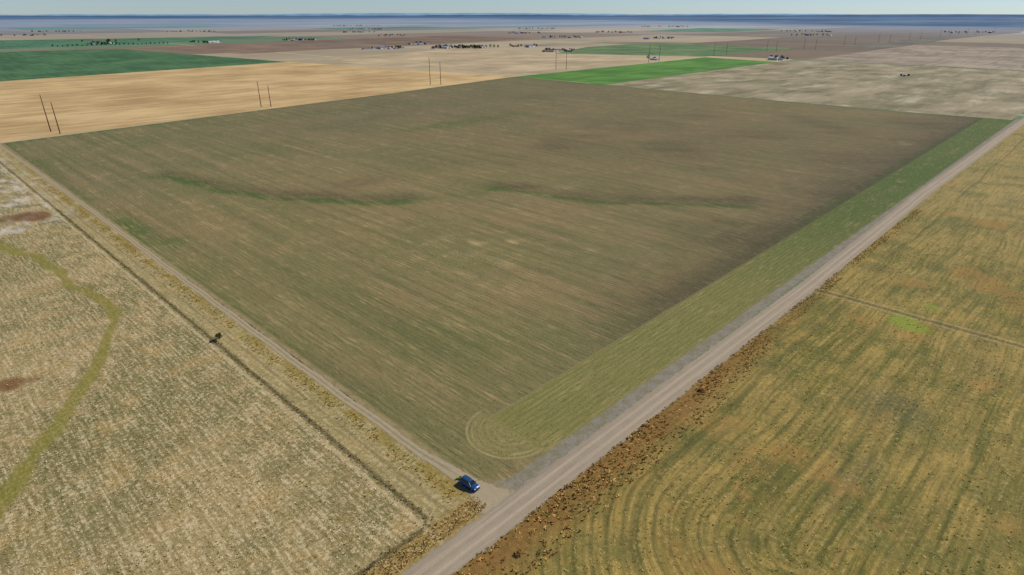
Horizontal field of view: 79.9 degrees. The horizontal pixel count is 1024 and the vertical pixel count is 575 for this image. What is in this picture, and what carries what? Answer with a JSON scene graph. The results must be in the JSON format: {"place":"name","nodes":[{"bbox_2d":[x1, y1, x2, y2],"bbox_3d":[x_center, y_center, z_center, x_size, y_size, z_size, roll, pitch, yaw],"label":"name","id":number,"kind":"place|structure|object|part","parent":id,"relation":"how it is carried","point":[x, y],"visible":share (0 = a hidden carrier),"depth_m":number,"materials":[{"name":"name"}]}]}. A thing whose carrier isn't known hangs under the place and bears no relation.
{"place":"outdoors","nodes":[
{"label":"outdoors","id":0,"kind":"place"},
{"bbox_2d":[12,26,211,28],"bbox_3d":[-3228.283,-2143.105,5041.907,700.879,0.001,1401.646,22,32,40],"label":"green crop field","id":1,"kind":"structure","parent":0,"point":[110,27],"depth_m":5016.56,"materials":[{"name":"green plant"}]},
{"bbox_2d":[0,36,267,48],"bbox_3d":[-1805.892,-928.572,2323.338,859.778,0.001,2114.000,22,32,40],"label":"green crop field","id":2,"kind":"structure","parent":0,"point":[4,44],"depth_m":2448.07,"materials":[{"name":"green plant"}]},
{"bbox_2d":[0,49,282,80],"bbox_3d":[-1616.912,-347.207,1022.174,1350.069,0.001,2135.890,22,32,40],"label":"green crop field","id":3,"kind":"structure","parent":0,"point":[22,65],"depth_m":1385.59,"materials":[{"name":"green plant"}]},
{"bbox_2d":[0,143,482,574],"bbox_3d":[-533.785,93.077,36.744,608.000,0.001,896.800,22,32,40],"label":"pasture","id":4,"kind":"structure","parent":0,"point":[27,202],"depth_m":156.41,"materials":[{"name":"beige plant"}]},
{"bbox_2d":[214,332,221,339],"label":"bush","id":5,"kind":"object","parent":4,"relation":"on","point":[218,335],"visible":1,"depth_m":204.47,"materials":[{"name":"green plant"}]},
{"bbox_2d":[56,209,432,574],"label":"boundary weeds","id":6,"kind":"object","parent":4,"relation":"on","point":[225,350],"visible":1,"depth_m":172.46,"materials":[{"name":"brown plant"}]},
{"bbox_2d":[34,179,462,501],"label":"track side weeds","id":7,"kind":"object","parent":4,"relation":"on","point":[170,284],"visible":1,"depth_m":198.53,"materials":[{"name":"beige plant"}]},
{"bbox_2d":[137,43,360,53],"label":"dark fallow field","id":8,"kind":"structure","parent":0,"point":[247,48],"depth_m":2008.85,"materials":[{"name":"brown soil"}]},
{"bbox_2d":[0,62,511,141],"bbox_3d":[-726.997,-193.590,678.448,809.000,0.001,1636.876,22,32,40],"label":"wheat stubble field","id":9,"kind":"structure","parent":0,"point":[87,92],"depth_m":866.41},
{"bbox_2d":[40,96,51,131],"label":"power pole","id":10,"kind":"object","parent":9,"relation":"on","point":[46,115],"visible":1,"depth_m":564.21,"materials":[{"name":"brown wood"}]},
{"bbox_2d":[1,28,975,113],"bbox_3d":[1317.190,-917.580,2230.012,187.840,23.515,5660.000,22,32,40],"label":"overhead wires","id":11,"kind":"object","parent":10,"relation":"attached to","point":[340,78],"visible":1,"depth_m":741.60,"materials":[{"name":"black metal"}]},
{"bbox_2d":[51,103,60,133],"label":"power pole","id":12,"kind":"object","parent":9,"relation":"on","point":[55,119],"visible":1,"depth_m":555.78,"materials":[{"name":"brown wood"}]},
{"bbox_2d":[0,144,515,514],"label":"dirt track","id":13,"kind":"structure","parent":0,"point":[490,495],"depth_m":176.56,"materials":[{"name":"soil"}]},
{"bbox_2d":[459,475,479,491],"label":"parked car","id":14,"kind":"object","parent":13,"relation":"on","point":[468,482],"visible":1,"depth_m":141.00,"materials":[{"name":"blue paint"}]},
{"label":"windows","id":15,"kind":"part","parent":14,"relation":"part of","materials":[{"name":"black glass"}]},
{"bbox_2d":[314,26,429,28],"bbox_3d":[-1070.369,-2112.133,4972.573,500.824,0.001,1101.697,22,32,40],"label":"green crop field","id":16,"kind":"structure","parent":0,"point":[376,27],"depth_m":5016.55,"materials":[{"name":"green plant"}]},
{"bbox_2d":[275,35,527,44],"bbox_3d":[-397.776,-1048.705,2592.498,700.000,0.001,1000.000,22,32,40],"label":"dark fallow field","id":17,"kind":"structure","parent":0,"point":[423,39],"depth_m":2543.43,"materials":[{"name":"brown soil"}]},
{"bbox_2d":[362,495,486,574],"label":"road verge grass","id":18,"kind":"structure","parent":0,"point":[423,541],"depth_m":126.88,"materials":[{"name":"brown plant"}]},
{"bbox_2d":[314,49,649,73],"bbox_3d":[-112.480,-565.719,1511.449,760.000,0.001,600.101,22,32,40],"label":"fallow field","id":19,"kind":"structure","parent":0,"point":[455,59],"depth_m":1446.02,"materials":[{"name":"beige soil"}]},
{"bbox_2d":[1,77,1019,492],"bbox_3d":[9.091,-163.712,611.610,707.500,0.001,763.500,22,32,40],"label":"seeded field","id":20,"kind":"structure","parent":0,"point":[513,283],"depth_m":321.60,"materials":[{"name":"soil"}]},
{"bbox_2d":[0,15,1023,489],"bbox_3d":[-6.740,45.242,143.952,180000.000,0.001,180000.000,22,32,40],"label":"ground","id":21,"kind":"structure","parent":0,"point":[856,31],"depth_m":3471.94,"materials":[{"name":"beige soil"}]},
{"bbox_2d":[51,42,163,45],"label":"tree row","id":22,"kind":"object","parent":21,"relation":"on","point":[110,44],"visible":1,"depth_m":2151.19,"materials":[{"name":"green plant"}]},
{"bbox_2d":[435,44,480,48],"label":"farm trees","id":23,"kind":"object","parent":21,"relation":"on","point":[474,46],"visible":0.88,"depth_m":1951.12,"materials":[{"name":"green plant"}]},
{"bbox_2d":[439,44,498,46],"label":"tree row","id":24,"kind":"object","parent":21,"relation":"on","point":[471,45],"visible":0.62,"depth_m":1989.05,"materials":[{"name":"green plant"}]},
{"bbox_2d":[768,57,779,59],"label":"metal barn","id":25,"kind":"structure","parent":21,"relation":"on","point":[773,58],"depth_m":1453.15,"materials":[{"name":"paint"}]},
{"bbox_2d":[0,13,1023,16],"bbox_3d":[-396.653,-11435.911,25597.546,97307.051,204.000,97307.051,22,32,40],"label":"distant hills","id":26,"kind":"structure","parent":0,"point":[407,14],"depth_m":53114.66,"materials":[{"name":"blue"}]},
{"bbox_2d":[0,0,1023,14],"label":"sky","id":27,"kind":"structure","parent":0,"point":[7,7],"materials":[{"name":"blue"}]},
{"bbox_2d":[517,57,771,83],"bbox_3d":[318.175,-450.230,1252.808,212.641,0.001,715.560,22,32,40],"label":"bright green wheat field","id":28,"kind":"structure","parent":0,"point":[616,74],"depth_m":1188.72,"materials":[{"name":"green plant"}]},
{"bbox_2d":[559,43,793,56],"bbox_3d":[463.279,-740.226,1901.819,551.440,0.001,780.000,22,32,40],"label":"green crop field","id":29,"kind":"structure","parent":0,"point":[668,49],"depth_m":1894.28,"materials":[{"name":"green plant"}]},
{"bbox_2d":[401,117,1023,574],"bbox_3d":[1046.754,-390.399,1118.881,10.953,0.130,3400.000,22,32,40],"label":"gravel road","id":30,"kind":"structure","parent":0,"point":[469,541],"depth_m":165.88,"materials":[{"name":"beige gravel"}]},
{"bbox_2d":[654,28,772,31],"bbox_3d":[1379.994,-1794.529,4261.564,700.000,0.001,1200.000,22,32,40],"label":"green crop field","id":31,"kind":"structure","parent":0,"point":[709,30],"depth_m":4093.52,"materials":[{"name":"green plant"}]},
{"bbox_2d":[454,125,1023,574],"bbox_3d":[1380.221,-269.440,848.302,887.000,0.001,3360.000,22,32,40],"label":"grassland","id":32,"kind":"structure","parent":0,"point":[986,189],"depth_m":156.41,"materials":[{"name":"yellow plant"}]},
{"bbox_2d":[515,548,523,556],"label":"dry shrub","id":33,"kind":"object","parent":32,"relation":"on","point":[519,551],"visible":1,"depth_m":123.56,"materials":[{"name":"brown plant"}]},
{"bbox_2d":[451,209,921,574],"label":"road verge weeds","id":34,"kind":"object","parent":32,"relation":"on","point":[605,470],"visible":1,"depth_m":150.21,"materials":[{"name":"brown plant"}]},
{"bbox_2d":[607,61,1023,119],"bbox_3d":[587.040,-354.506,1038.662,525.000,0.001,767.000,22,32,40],"label":"pale grass field","id":35,"kind":"structure","parent":0,"point":[987,93],"depth_m":926.23,"materials":[{"name":"beige plant"}]},
{"bbox_2d":[843,37,956,48],"bbox_3d":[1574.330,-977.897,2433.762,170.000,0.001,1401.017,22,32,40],"label":"dark fallow field","id":36,"kind":"structure","parent":0,"point":[898,43],"depth_m":2280.99,"materials":[{"name":"brown soil"}]},
{"bbox_2d":[808,45,1023,69],"bbox_3d":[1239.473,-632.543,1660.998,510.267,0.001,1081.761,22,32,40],"label":"fallow field","id":37,"kind":"structure","parent":0,"point":[1003,58],"depth_m":1545.88,"materials":[{"name":"beige soil"}]}
]}

